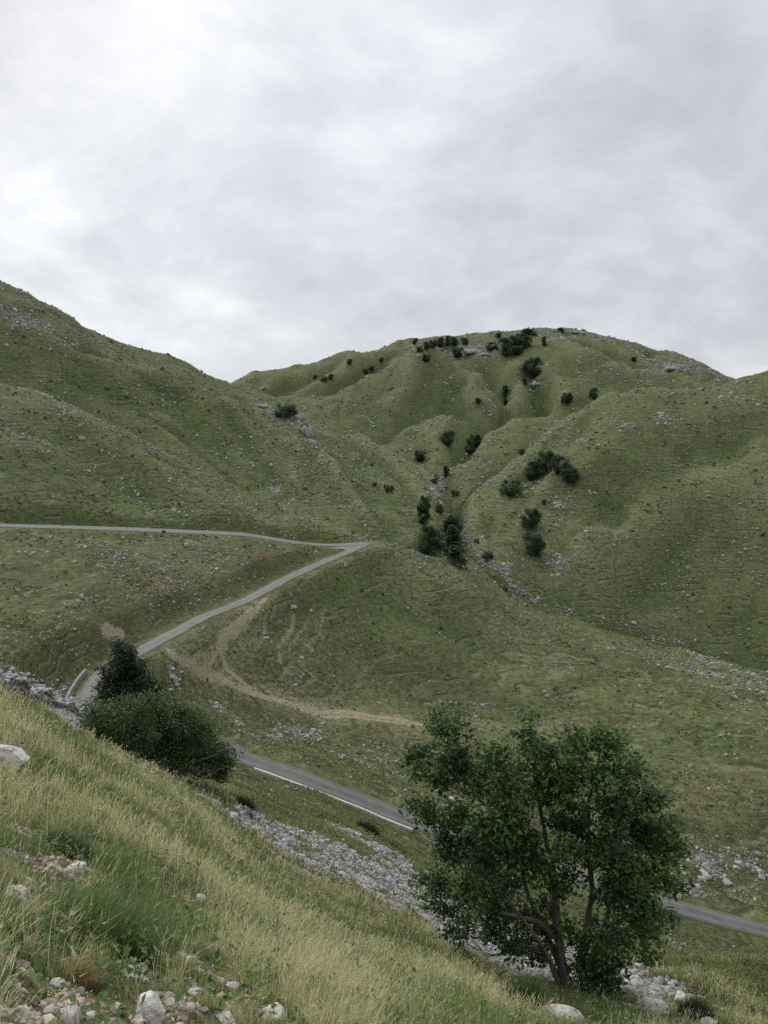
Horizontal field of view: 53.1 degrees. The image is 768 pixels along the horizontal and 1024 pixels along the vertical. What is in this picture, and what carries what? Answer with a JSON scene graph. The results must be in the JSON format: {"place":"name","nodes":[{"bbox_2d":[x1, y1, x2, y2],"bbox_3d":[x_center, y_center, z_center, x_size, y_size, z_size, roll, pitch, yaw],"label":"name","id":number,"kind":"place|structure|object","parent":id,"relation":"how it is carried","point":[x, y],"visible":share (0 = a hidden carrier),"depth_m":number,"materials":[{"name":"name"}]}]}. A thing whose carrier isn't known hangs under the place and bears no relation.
{"place":"outdoors","nodes":[
{"label":"outdoors","id":0,"kind":"place"},
{"bbox_2d":[0,523,368,546],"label":"road","id":1,"kind":"structure","parent":0,"point":[103,528],"depth_m":194.76,"materials":[{"name":"asphalt"}]},
{"bbox_2d":[330,545,355,550],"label":"turning bay","id":2,"kind":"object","parent":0,"point":[344,547],"visible":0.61,"depth_m":211.89,"materials":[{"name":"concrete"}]},
{"bbox_2d":[0,281,767,1023],"bbox_3d":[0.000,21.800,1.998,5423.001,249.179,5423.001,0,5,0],"label":"terrain","id":3,"kind":"structure","parent":0,"point":[216,663],"depth_m":219.34,"materials":[{"name":"plant"}]},
{"bbox_2d":[0,744,29,769],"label":"boulder","id":4,"kind":"object","parent":3,"relation":"on","point":[22,758],"visible":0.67,"depth_m":9.84,"materials":[{"name":"stone"}]},
{"bbox_2d":[7,884,29,899],"bbox_3d":[-2.361,2.446,4.934,0.162,0.097,0.143,0,5,-1],"label":"boulder","id":5,"kind":"object","parent":3,"relation":"on","point":[18,889],"visible":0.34,"depth_m":4.90,"materials":[{"name":"stone"}]},
{"bbox_2d":[0,883,52,943],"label":"grass tussock","id":6,"kind":"object","parent":3,"relation":"on","point":[8,928],"depth_m":4.01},
{"bbox_2d":[9,918,57,959],"bbox_3d":[-1.744,2.115,3.820,0.225,0.278,0.240,0,5,0],"label":"straw tuft","id":7,"kind":"object","parent":3,"relation":"on","point":[30,945],"visible":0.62,"depth_m":3.81,"materials":[{"name":"beige plant"}]},
{"bbox_2d":[0,670,82,717],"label":"dry stone wall","id":8,"kind":"structure","parent":3,"relation":"on","point":[11,680],"depth_m":82.07,"materials":[{"name":"stone"}]},
{"bbox_2d":[29,883,60,920],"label":"straw tuft","id":9,"kind":"object","parent":3,"relation":"on","point":[42,908],"visible":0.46,"depth_m":4.61,"materials":[{"name":"beige plant"}]},
{"bbox_2d":[0,666,90,732],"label":"wall rubble","id":10,"kind":"object","parent":3,"relation":"on","point":[67,713],"depth_m":97.17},
{"bbox_2d":[43,1005,55,1014],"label":"boulder","id":11,"kind":"object","parent":3,"relation":"on","point":[46,1009],"visible":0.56,"depth_m":3.35,"materials":[{"name":"stone"}]},
{"bbox_2d":[49,977,65,987],"bbox_3d":[-1.562,2.247,3.666,0.085,0.048,0.067,-2,5,-17],"label":"boulder","id":12,"kind":"object","parent":3,"relation":"on","point":[55,982],"visible":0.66,"depth_m":3.65,"materials":[{"name":"stone"}]},
{"bbox_2d":[38,825,102,860],"bbox_3d":[-2.919,3.132,7.243,0.553,0.399,0.573,-5,7,-41],"label":"grass tussock","id":13,"kind":"object","parent":3,"relation":"on","point":[78,843],"depth_m":7.21,"materials":[{"name":"plant"}]},
{"bbox_2d":[60,1005,80,1023],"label":"boulder","id":14,"kind":"object","parent":3,"relation":"on","point":[73,1011],"visible":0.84,"depth_m":3.30,"materials":[{"name":"stone"}]},
{"bbox_2d":[65,861,86,877],"bbox_3d":[-2.528,2.940,6.279,0.145,0.153,0.169,1,5,7],"label":"boulder","id":15,"kind":"object","parent":3,"relation":"on","point":[79,870],"visible":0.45,"depth_m":6.23,"materials":[{"name":"stone"}]},
{"bbox_2d":[65,669,86,698],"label":"roadside parapet","id":16,"kind":"structure","parent":3,"relation":"on","point":[80,677],"depth_m":107.61,"materials":[{"name":"concrete"}]},
{"bbox_2d":[60,893,93,941],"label":"straw tuft","id":17,"kind":"object","parent":3,"relation":"on","point":[69,927],"visible":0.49,"depth_m":4.42,"materials":[{"name":"beige plant"}]},
{"bbox_2d":[58,924,116,967],"bbox_3d":[-1.496,2.256,3.889,0.257,0.264,0.310,0,5,0],"label":"straw tuft","id":18,"kind":"object","parent":3,"relation":"on","point":[74,953],"visible":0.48,"depth_m":3.91,"materials":[{"name":"beige plant"}]},
{"bbox_2d":[59,953,117,991],"bbox_3d":[-1.478,2.296,3.842,0.294,0.235,0.281,2,6,20],"label":"grass tussock","id":19,"kind":"object","parent":3,"relation":"on","point":[88,971],"depth_m":3.81,"materials":[{"name":"plant"}]},
{"bbox_2d":[84,1011,95,1020],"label":"boulder","id":20,"kind":"object","parent":3,"relation":"on","point":[91,1014],"visible":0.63,"depth_m":3.41,"materials":[{"name":"stone"}]},
{"bbox_2d":[33,871,182,966],"bbox_3d":[-1.677,2.531,4.745,0.957,0.673,0.870,-2,5,-17],"label":"grass tussock","id":21,"kind":"object","parent":3,"relation":"on","point":[134,926],"depth_m":4.68,"materials":[{"name":"plant"}]},
{"bbox_2d":[110,1002,122,1014],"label":"boulder","id":22,"kind":"object","parent":3,"relation":"on","point":[114,1008],"visible":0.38,"depth_m":3.59,"materials":[{"name":"stone"}]},
{"bbox_2d":[91,636,175,749],"bbox_3d":[-10.708,8.230,32.896,3.666,6.037,3.280,-2,6,-18],"label":"tree","id":23,"kind":"object","parent":3,"relation":"on","point":[127,670],"visible":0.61,"depth_m":32.44,"materials":[{"name":"green plant"}]},
{"bbox_2d":[136,990,165,1023],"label":"boulder","id":24,"kind":"object","parent":3,"relation":"on","point":[151,1010],"visible":0.85,"depth_m":3.70,"materials":[{"name":"stone"}]},
{"bbox_2d":[126,898,190,953],"bbox_3d":[-1.592,2.917,5.391,0.565,0.462,0.500,3,6,26],"label":"grass tussock","id":25,"kind":"object","parent":3,"relation":"on","point":[169,934],"depth_m":5.36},
{"bbox_2d":[71,685,246,785],"bbox_3d":[-7.758,7.952,26.831,6.663,5.014,4.640,-4,6,-36],"label":"bush","id":26,"kind":"object","parent":3,"relation":"on","point":[183,758],"visible":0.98,"depth_m":26.20,"materials":[{"name":"green plant"}]},
{"bbox_2d":[0,800,325,1023],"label":"stone chippings","id":27,"kind":"object","parent":3,"relation":"on","point":[168,999],"visible":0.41,"depth_m":3.72,"materials":[{"name":"stone"}]},
{"bbox_2d":[173,955,193,963],"bbox_3d":[-1.395,3.096,5.295,0.172,0.073,0.127,-4,7,-39],"label":"boulder","id":28,"kind":"object","parent":3,"relation":"on","point":[188,956],"visible":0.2,"depth_m":5.29,"materials":[{"name":"stone"}]},
{"bbox_2d":[187,987,201,998],"bbox_3d":[-1.087,2.764,4.412,0.090,0.054,0.087,-3,6,-32],"label":"boulder","id":29,"kind":"object","parent":3,"relation":"on","point":[194,989],"visible":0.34,"depth_m":4.40,"materials":[{"name":"stone"}]},
{"bbox_2d":[195,894,204,902],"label":"boulder","id":30,"kind":"object","parent":3,"relation":"on","point":[199,897],"visible":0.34,"depth_m":8.33,"materials":[{"name":"stone"}]},
{"bbox_2d":[216,1010,235,1023],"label":"boulder","id":31,"kind":"object","parent":3,"relation":"on","point":[228,1014],"visible":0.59,"depth_m":4.17,"materials":[{"name":"stone"}]},
{"bbox_2d":[226,982,239,989],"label":"boulder","id":32,"kind":"object","parent":3,"relation":"on","point":[231,984],"visible":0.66,"depth_m":5.14,"materials":[{"name":"stone"}]},
{"bbox_2d":[236,793,261,811],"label":"grass tussock","id":33,"kind":"object","parent":3,"relation":"on","point":[247,803],"depth_m":27.14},
{"bbox_2d":[256,404,268,407],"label":"rock outcrop","id":34,"kind":"object","parent":3,"relation":"on","point":[263,406],"visible":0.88,"depth_m":386.16,"materials":[{"name":"stone"}]},
{"bbox_2d":[262,1002,286,1023],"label":"boulder","id":35,"kind":"object","parent":3,"relation":"on","point":[269,1007],"visible":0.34,"depth_m":4.84,"materials":[{"name":"stone"}]},
{"bbox_2d":[274,401,298,420],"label":"shrub","id":36,"kind":"object","parent":3,"relation":"on","point":[285,411],"visible":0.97,"depth_m":370.90,"materials":[{"name":"green plant"}]},
{"bbox_2d":[295,414,304,420],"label":"rock outcrop","id":37,"kind":"object","parent":3,"relation":"on","point":[302,417],"visible":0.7,"depth_m":383.07,"materials":[{"name":"stone"}]},
{"bbox_2d":[302,425,312,439],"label":"rock outcrop","id":38,"kind":"object","parent":3,"relation":"on","point":[307,432],"visible":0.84,"depth_m":354.13,"materials":[{"name":"stone"}]},
{"bbox_2d":[310,440,316,445],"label":"rock outcrop","id":39,"kind":"object","parent":3,"relation":"on","point":[314,442],"visible":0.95,"depth_m":347.84,"materials":[{"name":"stone"}]},
{"bbox_2d":[356,819,381,836],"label":"bush","id":40,"kind":"object","parent":3,"relation":"on","point":[367,825],"depth_m":42.08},
{"bbox_2d":[354,974,383,1004],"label":"straw tuft","id":41,"kind":"object","parent":3,"relation":"on","point":[362,990],"visible":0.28,"depth_m":6.32,"materials":[{"name":"beige plant"}]},
{"bbox_2d":[0,704,738,1023],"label":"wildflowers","id":42,"kind":"object","parent":3,"relation":"on","point":[266,915],"visible":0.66,"depth_m":9.13,"materials":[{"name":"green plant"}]},
{"bbox_2d":[0,689,766,1023],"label":"meadow herbs","id":43,"kind":"object","parent":3,"relation":"on","point":[126,949],"visible":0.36,"depth_m":5.81,"materials":[{"name":"green plant"}]},
{"bbox_2d":[0,676,767,1023],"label":"meadow grass","id":44,"kind":"structure","parent":3,"relation":"on","point":[460,1015],"depth_m":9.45,"materials":[{"name":"plant"}]},
{"bbox_2d":[0,611,767,1014],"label":"verge grass","id":45,"kind":"structure","parent":3,"relation":"on","point":[408,849],"depth_m":40.35,"materials":[{"name":"plant"}]},
{"bbox_2d":[0,280,767,949],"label":"hillside stones","id":46,"kind":"object","parent":3,"relation":"on","point":[504,566],"visible":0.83,"depth_m":254.47,"materials":[{"name":"stone"}]},
{"bbox_2d":[0,281,767,949],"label":"turf tufts","id":47,"kind":"object","parent":3,"relation":"on","point":[350,773],"visible":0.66,"depth_m":193.75,"materials":[{"name":"plant"}]},
{"bbox_2d":[383,483,394,490],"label":"shrub","id":48,"kind":"object","parent":3,"relation":"on","point":[388,487],"visible":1,"depth_m":330.77,"materials":[{"name":"green plant"}]},
{"bbox_2d":[416,345,423,351],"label":"tree","id":49,"kind":"object","parent":3,"relation":"on","point":[419,349],"visible":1,"depth_m":569.90,"materials":[{"name":"green plant"}]},
{"bbox_2d":[414,450,426,461],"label":"tree","id":50,"kind":"object","parent":3,"relation":"on","point":[419,456],"visible":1,"depth_m":416.15,"materials":[{"name":"green plant"}]},
{"bbox_2d":[416,495,431,524],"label":"tree","id":51,"kind":"object","parent":3,"relation":"on","point":[424,507],"visible":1,"depth_m":282.75,"materials":[{"name":"green plant"}]},
{"bbox_2d":[422,353,430,361],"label":"tree","id":52,"kind":"object","parent":3,"relation":"on","point":[425,357],"visible":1,"depth_m":559.98,"materials":[{"name":"green plant"}]},
{"bbox_2d":[422,342,430,349],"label":"tree","id":53,"kind":"object","parent":3,"relation":"on","point":[427,345],"visible":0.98,"depth_m":577.79,"materials":[{"name":"green plant"}]},
{"bbox_2d":[414,524,445,555],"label":"tree","id":54,"kind":"object","parent":3,"relation":"on","point":[425,545],"visible":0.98,"depth_m":254.98,"materials":[{"name":"green plant"}]},
{"bbox_2d":[429,339,436,347],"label":"tree","id":55,"kind":"object","parent":3,"relation":"on","point":[434,344],"visible":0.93,"depth_m":586.75,"materials":[{"name":"green plant"}]},
{"bbox_2d":[434,504,444,513],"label":"shrub","id":56,"kind":"object","parent":3,"relation":"on","point":[438,506],"visible":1,"depth_m":300.26,"materials":[{"name":"green plant"}]},
{"bbox_2d":[437,337,444,347],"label":"tree","id":57,"kind":"object","parent":3,"relation":"on","point":[440,343],"visible":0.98,"depth_m":668.36,"materials":[{"name":"green plant"}]},
{"bbox_2d":[443,465,449,477],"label":"tree","id":58,"kind":"object","parent":3,"relation":"on","point":[446,469],"visible":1,"depth_m":388.25,"materials":[{"name":"green plant"}]},
{"bbox_2d":[439,430,455,446],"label":"tree","id":59,"kind":"object","parent":3,"relation":"on","point":[445,437],"visible":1,"depth_m":430.39,"materials":[{"name":"green plant"}]},
{"bbox_2d":[445,335,449,345],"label":"tree","id":60,"kind":"object","parent":3,"relation":"on","point":[447,338],"visible":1,"depth_m":670.34,"materials":[{"name":"green plant"}]},
{"bbox_2d":[441,515,462,552],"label":"tree","id":61,"kind":"object","parent":3,"relation":"on","point":[449,521],"visible":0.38,"depth_m":262.14,"materials":[{"name":"green plant"}]},
{"bbox_2d":[178,781,726,1014],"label":"scree","id":62,"kind":"structure","parent":3,"relation":"on","point":[401,878],"depth_m":24.85,"materials":[{"name":"stone"}]},
{"bbox_2d":[449,337,458,346],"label":"tree","id":63,"kind":"object","parent":3,"relation":"on","point":[454,342],"visible":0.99,"depth_m":665.54,"materials":[{"name":"green plant"}]},
{"bbox_2d":[451,490,458,495],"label":"shrub","id":64,"kind":"object","parent":3,"relation":"on","point":[455,493],"visible":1,"depth_m":367.29,"materials":[{"name":"green plant"}]},
{"bbox_2d":[442,524,468,566],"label":"tree","id":65,"kind":"object","parent":3,"relation":"on","point":[452,545],"visible":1,"depth_m":225.90,"materials":[{"name":"green plant"}]},
{"bbox_2d":[451,346,464,358],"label":"tree","id":66,"kind":"object","parent":3,"relation":"on","point":[456,352],"visible":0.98,"depth_m":631.16,"materials":[{"name":"green plant"}]},
{"bbox_2d":[461,337,468,345],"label":"tree","id":67,"kind":"object","parent":3,"relation":"on","point":[464,340],"visible":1,"depth_m":647.28,"materials":[{"name":"green plant"}]},
{"bbox_2d":[459,947,478,962],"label":"grass tussock","id":68,"kind":"object","parent":3,"relation":"on","point":[467,954],"depth_m":17.70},
{"bbox_2d":[465,444,475,452],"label":"tree","id":69,"kind":"object","parent":3,"relation":"on","point":[472,449],"visible":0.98,"depth_m":446.73,"materials":[{"name":"green plant"}]},
{"bbox_2d":[463,349,481,353],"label":"rock outcrop","id":70,"kind":"object","parent":3,"relation":"on","point":[473,351],"visible":0.95,"depth_m":623.22,"materials":[{"name":"stone"}]},
{"bbox_2d":[466,433,481,448],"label":"tree","id":71,"kind":"object","parent":3,"relation":"on","point":[476,439],"visible":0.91,"depth_m":454.50,"materials":[{"name":"green plant"}]},
{"bbox_2d":[482,550,493,558],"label":"shrub","id":72,"kind":"object","parent":3,"relation":"on","point":[486,555],"visible":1,"depth_m":267.79,"materials":[{"name":"green plant"}]},
{"bbox_2d":[485,341,497,350],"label":"tree","id":73,"kind":"object","parent":3,"relation":"on","point":[495,346],"visible":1,"depth_m":623.16,"materials":[{"name":"green plant"}]},
{"bbox_2d":[497,337,511,347],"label":"tree","id":74,"kind":"object","parent":3,"relation":"on","point":[504,340],"visible":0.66,"depth_m":625.45,"materials":[{"name":"green plant"}]},
{"bbox_2d":[501,385,507,396],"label":"tree","id":75,"kind":"object","parent":3,"relation":"on","point":[505,389],"visible":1,"depth_m":557.99,"materials":[{"name":"green plant"}]},
{"bbox_2d":[501,343,516,355],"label":"tree","id":76,"kind":"object","parent":3,"relation":"on","point":[504,348],"visible":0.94,"depth_m":612.70,"materials":[{"name":"green plant"}]},
{"bbox_2d":[498,478,524,496],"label":"tree","id":77,"kind":"object","parent":3,"relation":"on","point":[508,491],"visible":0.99,"depth_m":328.63,"materials":[{"name":"green plant"}]},
{"bbox_2d":[508,335,522,346],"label":"tree","id":78,"kind":"object","parent":3,"relation":"on","point":[516,340],"visible":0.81,"depth_m":621.31,"materials":[{"name":"green plant"}]},
{"bbox_2d":[512,345,523,354],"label":"tree","id":79,"kind":"object","parent":3,"relation":"on","point":[518,348],"visible":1,"depth_m":610.04,"materials":[{"name":"green plant"}]},
{"bbox_2d":[517,448,525,454],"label":"tree","id":80,"kind":"object","parent":3,"relation":"on","point":[522,451],"visible":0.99,"depth_m":382.67,"materials":[{"name":"green plant"}]},
{"bbox_2d":[520,328,529,336],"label":"tree","id":81,"kind":"object","parent":3,"relation":"on","point":[524,332],"visible":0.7,"depth_m":651.58,"materials":[{"name":"green plant"}]},
{"bbox_2d":[521,336,532,347],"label":"tree","id":82,"kind":"object","parent":3,"relation":"on","point":[525,342],"visible":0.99,"depth_m":618.36,"materials":[{"name":"green plant"}]},
{"bbox_2d":[501,974,557,1009],"bbox_3d":[2.513,8.277,13.136,1.154,0.745,0.992,0,5,0],"label":"grass tussock","id":83,"kind":"object","parent":3,"relation":"on","point":[532,988],"depth_m":13.07,"materials":[{"name":"plant"}]},
{"bbox_2d":[519,507,542,528],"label":"tree","id":84,"kind":"object","parent":3,"relation":"on","point":[533,521],"visible":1,"depth_m":292.65,"materials":[{"name":"green plant"}]},
{"bbox_2d":[525,327,537,335],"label":"tree","id":85,"kind":"object","parent":3,"relation":"on","point":[532,332],"visible":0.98,"depth_m":650.81,"materials":[{"name":"green plant"}]},
{"bbox_2d":[521,357,544,377],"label":"tree","id":86,"kind":"object","parent":3,"relation":"on","point":[531,364],"visible":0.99,"depth_m":558.93,"materials":[{"name":"green plant"}]},
{"bbox_2d":[521,460,545,480],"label":"tree","id":87,"kind":"object","parent":3,"relation":"on","point":[531,466],"visible":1,"depth_m":342.45,"materials":[{"name":"green plant"}]},
{"bbox_2d":[522,531,546,556],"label":"tree","id":88,"kind":"object","parent":3,"relation":"on","point":[536,547],"visible":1,"depth_m":274.25,"materials":[{"name":"green plant"}]},
{"bbox_2d":[389,701,698,999],"bbox_3d":[3.501,7.508,17.094,6.781,7.005,4.479,0,5,0],"label":"broadleaf tree","id":89,"kind":"object","parent":3,"relation":"on","point":[502,828],"visible":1,"depth_m":16.42,"materials":[{"name":"green plant"}]},
{"bbox_2d":[542,336,547,345],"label":"tree","id":90,"kind":"object","parent":3,"relation":"on","point":[544,341],"visible":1,"depth_m":603.62,"materials":[{"name":"green plant"}]},
{"bbox_2d":[534,450,556,470],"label":"tree","id":91,"kind":"object","parent":3,"relation":"on","point":[547,457],"visible":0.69,"depth_m":343.01,"materials":[{"name":"green plant"}]},
{"bbox_2d":[547,455,572,473],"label":"tree","id":92,"kind":"object","parent":3,"relation":"on","point":[556,467],"visible":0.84,"depth_m":324.95,"materials":[{"name":"green plant"}]},
{"bbox_2d":[546,1004,583,1022],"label":"boulder","id":93,"kind":"object","parent":3,"relation":"on","point":[568,1009],"visible":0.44,"depth_m":13.02,"materials":[{"name":"stone"}]},
{"bbox_2d":[560,392,573,403],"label":"tree","id":94,"kind":"object","parent":3,"relation":"on","point":[565,399],"visible":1,"depth_m":503.23,"materials":[{"name":"green plant"}]},
{"bbox_2d":[561,467,580,483],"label":"tree","id":95,"kind":"object","parent":3,"relation":"on","point":[573,477],"visible":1,"depth_m":318.27,"materials":[{"name":"green plant"}]},
{"bbox_2d":[588,388,599,398],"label":"tree","id":96,"kind":"object","parent":3,"relation":"on","point":[593,394],"visible":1,"depth_m":512.89,"materials":[{"name":"green plant"}]},
{"bbox_2d":[625,975,642,985],"bbox_3d":[6.240,11.793,19.185,0.471,0.412,0.377,2,6,22],"label":"boulder","id":97,"kind":"object","parent":3,"relation":"on","point":[635,979],"visible":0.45,"depth_m":19.12,"materials":[{"name":"stone"}]},
{"bbox_2d":[635,994,668,1014],"bbox_3d":[5.738,10.550,16.448,0.610,0.438,0.558,-1,5,-10],"label":"boulder","id":98,"kind":"object","parent":3,"relation":"on","point":[657,1003],"visible":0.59,"depth_m":16.28,"materials":[{"name":"stone"}]},
{"bbox_2d":[665,366,679,370],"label":"rock outcrop","id":99,"kind":"object","parent":3,"relation":"on","point":[669,368],"visible":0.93,"depth_m":604.66,"materials":[{"name":"stone"}]},
{"bbox_2d":[674,990,688,1003],"bbox_3d":[7.120,11.657,18.391,0.314,0.272,0.348,4,6,36],"label":"boulder","id":100,"kind":"object","parent":3,"relation":"on","point":[681,993],"visible":0.53,"depth_m":18.35,"materials":[{"name":"stone"}]},
{"bbox_2d":[675,992,722,1020],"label":"grass tussock","id":101,"kind":"object","parent":3,"relation":"on","point":[695,1004],"depth_m":16.11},
{"bbox_2d":[699,869,709,874],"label":"rock","id":102,"kind":"object","parent":3,"relation":"on","point":[702,871],"visible":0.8,"depth_m":99.29,"materials":[{"name":"stone"}]},
{"bbox_2d":[702,874,711,879],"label":"rock outcrop","id":103,"kind":"object","parent":3,"relation":"on","point":[706,877],"visible":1,"depth_m":98.37,"materials":[{"name":"stone"}]},
{"bbox_2d":[700,1016,716,1023],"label":"boulder","id":104,"kind":"object","parent":3,"relation":"on","point":[710,1020],"visible":0.68,"depth_m":15.63,"materials":[{"name":"stone"}]},
{"bbox_2d":[723,877,730,885],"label":"rock","id":105,"kind":"object","parent":3,"relation":"on","point":[726,881],"visible":1,"depth_m":97.98,"materials":[{"name":"stone"}]},
{"bbox_2d":[735,860,743,867],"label":"rock","id":106,"kind":"object","parent":3,"relation":"on","point":[739,863],"visible":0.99,"depth_m":101.76,"materials":[{"name":"stone"}]},
{"bbox_2d":[0,0,767,382],"label":"sky","id":107,"kind":"structure","parent":0,"point":[228,189],"materials":[{"name":"grey"}]},
{"bbox_2d":[75,543,767,939],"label":"mountain road","id":108,"kind":"structure","parent":0,"point":[361,801],"depth_m":93.52,"materials":[{"name":"asphalt"}]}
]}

